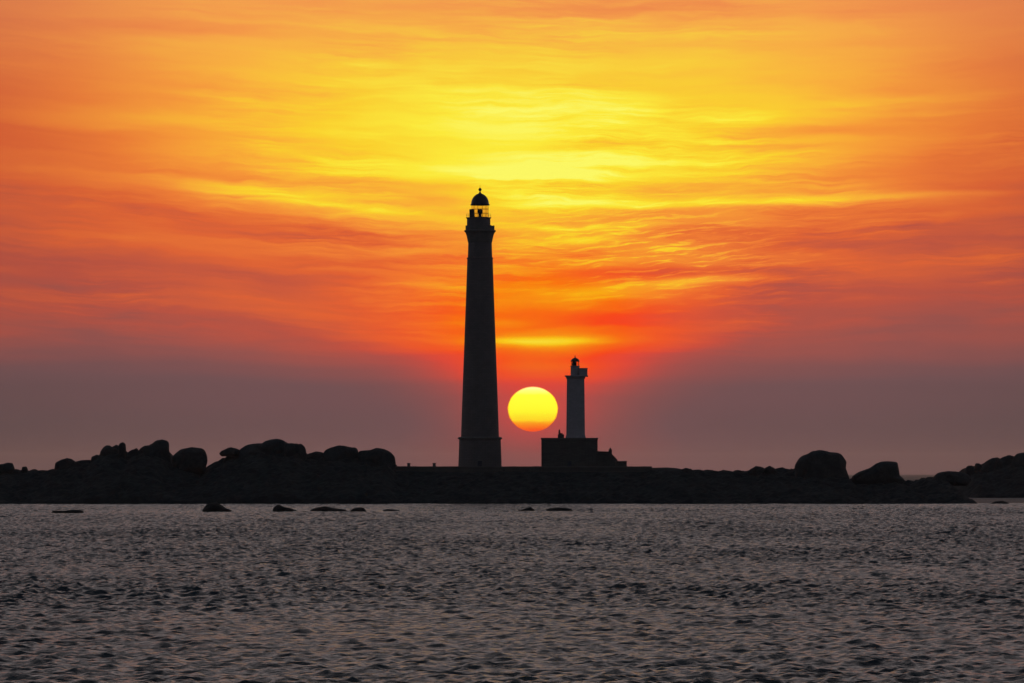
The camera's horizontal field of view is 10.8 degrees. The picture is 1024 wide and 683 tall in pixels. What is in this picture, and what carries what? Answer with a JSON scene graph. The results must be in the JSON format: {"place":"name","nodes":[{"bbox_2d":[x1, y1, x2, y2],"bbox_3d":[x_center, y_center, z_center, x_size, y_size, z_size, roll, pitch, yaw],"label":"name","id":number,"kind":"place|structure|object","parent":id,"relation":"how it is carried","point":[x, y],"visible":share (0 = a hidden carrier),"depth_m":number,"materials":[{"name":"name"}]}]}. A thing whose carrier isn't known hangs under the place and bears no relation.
{"place":"outdoors","nodes":[
{"label":"outdoors","id":0,"kind":"place"},
{"bbox_2d":[0,451,976,503],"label":"island","id":1,"kind":"structure","parent":0,"point":[275,478],"depth_m":1508.87,"materials":[{"name":"black stone"}]},
{"bbox_2d":[0,463,14,473],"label":"boulder","id":2,"kind":"object","parent":1,"relation":"on","point":[8,468],"visible":1,"depth_m":1549.12,"materials":[{"name":"stone"}]},
{"bbox_2d":[22,467,27,472],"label":"boulder","id":3,"kind":"object","parent":1,"relation":"on","point":[24,469],"visible":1,"depth_m":1551.69,"materials":[{"name":"stone"}]},
{"bbox_2d":[54,458,74,469],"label":"boulder","id":4,"kind":"object","parent":1,"relation":"on","point":[64,463],"visible":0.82,"depth_m":1551.59,"materials":[{"name":"stone"}]},
{"bbox_2d":[77,460,90,464],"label":"boulder","id":5,"kind":"object","parent":1,"relation":"on","point":[82,462],"visible":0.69,"depth_m":1555.24,"materials":[{"name":"stone"}]},
{"bbox_2d":[90,455,100,462],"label":"boulder","id":6,"kind":"object","parent":1,"relation":"on","point":[95,457],"visible":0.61,"depth_m":1550.60,"materials":[{"name":"stone"}]},
{"bbox_2d":[100,445,117,455],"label":"boulder","id":7,"kind":"object","parent":1,"relation":"on","point":[107,450],"visible":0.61,"depth_m":1554.05,"materials":[{"name":"stone"}]},
{"bbox_2d":[118,442,125,458],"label":"boulder","id":8,"kind":"object","parent":1,"relation":"on","point":[122,450],"visible":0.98,"depth_m":1551.67,"materials":[{"name":"stone"}]},
{"bbox_2d":[126,448,138,456],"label":"boulder","id":9,"kind":"object","parent":1,"relation":"on","point":[133,452],"visible":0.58,"depth_m":1553.70,"materials":[{"name":"stone"}]},
{"bbox_2d":[138,439,172,466],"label":"boulder","id":10,"kind":"object","parent":1,"relation":"on","point":[158,448],"visible":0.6,"depth_m":1548.18,"materials":[{"name":"stone"}]},
{"bbox_2d":[172,447,207,473],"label":"boulder","id":11,"kind":"object","parent":1,"relation":"on","point":[194,460],"visible":1,"depth_m":1545.63,"materials":[{"name":"stone"}]},
{"bbox_2d":[219,447,239,455],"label":"boulder","id":12,"kind":"object","parent":1,"relation":"on","point":[230,451],"visible":1,"depth_m":1553.90,"materials":[{"name":"stone"}]},
{"bbox_2d":[238,439,286,456],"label":"boulder","id":13,"kind":"object","parent":1,"relation":"on","point":[271,446],"visible":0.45,"depth_m":1553.86,"materials":[{"name":"stone"}]},
{"bbox_2d":[284,443,306,461],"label":"boulder","id":14,"kind":"object","parent":1,"relation":"on","point":[291,449],"visible":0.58,"depth_m":1549.69,"materials":[{"name":"stone"}]},
{"bbox_2d":[307,451,322,459],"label":"boulder","id":15,"kind":"object","parent":1,"relation":"on","point":[316,455],"visible":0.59,"depth_m":1554.71,"materials":[{"name":"stone"}]},
{"bbox_2d":[323,445,357,460],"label":"boulder","id":16,"kind":"object","parent":1,"relation":"on","point":[336,453],"visible":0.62,"depth_m":1547.95,"materials":[{"name":"stone"}]},
{"bbox_2d":[358,448,395,470],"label":"boulder","id":17,"kind":"object","parent":1,"relation":"on","point":[375,457],"visible":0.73,"depth_m":1545.79,"materials":[{"name":"stone"}]},
{"bbox_2d":[458,188,501,465],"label":"lighthouse","id":18,"kind":"object","parent":1,"relation":"on","point":[479,441],"visible":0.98,"depth_m":1591.74,"materials":[{"name":"grey stone"}]},
{"bbox_2d":[477,459,482,465],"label":"door","id":19,"kind":"structure","parent":18,"relation":"in","point":[479,461],"depth_m":1588.14,"materials":[{"name":"stone"}]},
{"bbox_2d":[395,466,651,472],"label":"retaining wall","id":20,"kind":"structure","parent":1,"relation":"on","point":[471,469],"depth_m":1555.05,"materials":[{"name":"stone"}]},
{"bbox_2d":[541,429,597,466],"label":"keeper house","id":21,"kind":"structure","parent":1,"relation":"on","point":[560,450],"depth_m":1583.68,"materials":[{"name":"stone"}]},
{"bbox_2d":[565,356,587,437],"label":"lighthouse","id":22,"kind":"object","parent":21,"relation":"on","point":[575,420],"visible":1,"depth_m":1589.37,"materials":[{"name":"stone"}]},
{"bbox_2d":[598,448,617,465],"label":"annexe","id":23,"kind":"structure","parent":1,"relation":"on","point":[605,458],"depth_m":1587.63,"materials":[{"name":"stone"}]},
{"bbox_2d":[615,461,626,465],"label":"outhouse","id":24,"kind":"structure","parent":1,"relation":"on","point":[621,463],"depth_m":1575.59,"materials":[{"name":"stone"}]},
{"bbox_2d":[747,466,763,475],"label":"boulder","id":25,"kind":"object","parent":1,"relation":"on","point":[755,471],"visible":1,"depth_m":1553.81,"materials":[{"name":"stone"}]},
{"bbox_2d":[763,466,776,474],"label":"boulder","id":26,"kind":"object","parent":1,"relation":"on","point":[769,470],"visible":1,"depth_m":1551.10,"materials":[{"name":"stone"}]},
{"bbox_2d":[795,450,848,478],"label":"boulder","id":27,"kind":"object","parent":1,"relation":"on","point":[820,464],"visible":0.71,"depth_m":1540.23,"materials":[{"name":"stone"}]},
{"bbox_2d":[852,461,904,484],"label":"boulder","id":28,"kind":"object","parent":1,"relation":"on","point":[885,472],"visible":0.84,"depth_m":1539.74,"materials":[{"name":"stone"}]},
{"bbox_2d":[933,471,970,485],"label":"boulder","id":29,"kind":"object","parent":1,"relation":"on","point":[954,478],"visible":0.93,"depth_m":1556.28,"materials":[{"name":"stone"}]},
{"bbox_2d":[0,475,1023,682],"bbox_3d":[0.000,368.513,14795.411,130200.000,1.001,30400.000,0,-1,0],"label":"water","id":30,"kind":"structure","parent":0,"point":[579,593],"depth_m":377.68,"materials":[{"name":"black liquid"}]},
{"bbox_2d":[51,510,83,512],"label":"sea rock","id":31,"kind":"object","parent":30,"relation":"in","point":[71,511],"visible":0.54,"depth_m":1146.39,"materials":[{"name":"black stone"}]},
{"bbox_2d":[202,502,231,511],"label":"sea rock","id":32,"kind":"object","parent":30,"relation":"in","point":[214,506],"visible":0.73,"depth_m":1184.66,"materials":[{"name":"black stone"}]},
{"bbox_2d":[273,504,296,511],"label":"sea rock","id":33,"kind":"object","parent":30,"relation":"in","point":[278,507],"visible":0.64,"depth_m":1185.14,"materials":[{"name":"black stone"}]},
{"bbox_2d":[310,506,346,511],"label":"sea rock","id":34,"kind":"object","parent":30,"relation":"in","point":[324,508],"visible":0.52,"depth_m":1187.30,"materials":[{"name":"black stone"}]},
{"bbox_2d":[350,507,365,511],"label":"sea rock","id":35,"kind":"object","parent":30,"relation":"in","point":[359,509],"visible":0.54,"depth_m":1185.88,"materials":[{"name":"black stone"}]},
{"bbox_2d":[518,507,534,510],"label":"sea rock","id":36,"kind":"object","parent":30,"relation":"in","point":[529,509],"visible":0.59,"depth_m":1204.22,"materials":[{"name":"black stone"}]},
{"bbox_2d":[546,507,572,510],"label":"sea rock","id":37,"kind":"object","parent":30,"relation":"in","point":[559,509],"visible":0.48,"depth_m":1206.86,"materials":[{"name":"black stone"}]},
{"bbox_2d":[991,501,1008,503],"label":"sea rock","id":38,"kind":"object","parent":30,"relation":"in","point":[999,502],"visible":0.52,"depth_m":1493.00,"materials":[{"name":"black stone"}]},
{"bbox_2d":[0,0,1023,474],"label":"sky","id":39,"kind":"structure","parent":0,"point":[763,233],"materials":[{"name":"orange"}]},
{"bbox_2d":[507,386,557,431],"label":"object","id":40,"kind":"object","parent":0,"point":[532,408],"visible":1,"depth_m":59800.64,"materials":[{"name":"yellow"}]},
{"bbox_2d":[954,458,1023,497],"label":"headland","id":41,"kind":"structure","parent":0,"point":[1006,481],"depth_m":1886.25,"materials":[{"name":"black stone"}]},
{"bbox_2d":[965,465,975,475],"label":"boulder","id":42,"kind":"object","parent":41,"relation":"on","point":[969,470],"visible":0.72,"depth_m":1915.98,"materials":[{"name":"stone"}]},
{"bbox_2d":[975,463,981,470],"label":"boulder","id":43,"kind":"object","parent":41,"relation":"on","point":[978,466],"visible":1,"depth_m":1920.34,"materials":[{"name":"stone"}]},
{"bbox_2d":[981,457,1003,471],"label":"boulder","id":44,"kind":"object","parent":41,"relation":"on","point":[989,465],"visible":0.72,"depth_m":1917.03,"materials":[{"name":"stone"}]},
{"bbox_2d":[1001,455,1013,464],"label":"boulder","id":45,"kind":"object","parent":41,"relation":"on","point":[1006,460],"visible":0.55,"depth_m":1923.13,"materials":[{"name":"stone"}]},
{"bbox_2d":[1011,452,1023,466],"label":"boulder","id":46,"kind":"object","parent":41,"relation":"on","point":[1018,460],"visible":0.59,"depth_m":1915.16,"materials":[{"name":"stone"}]}
]}

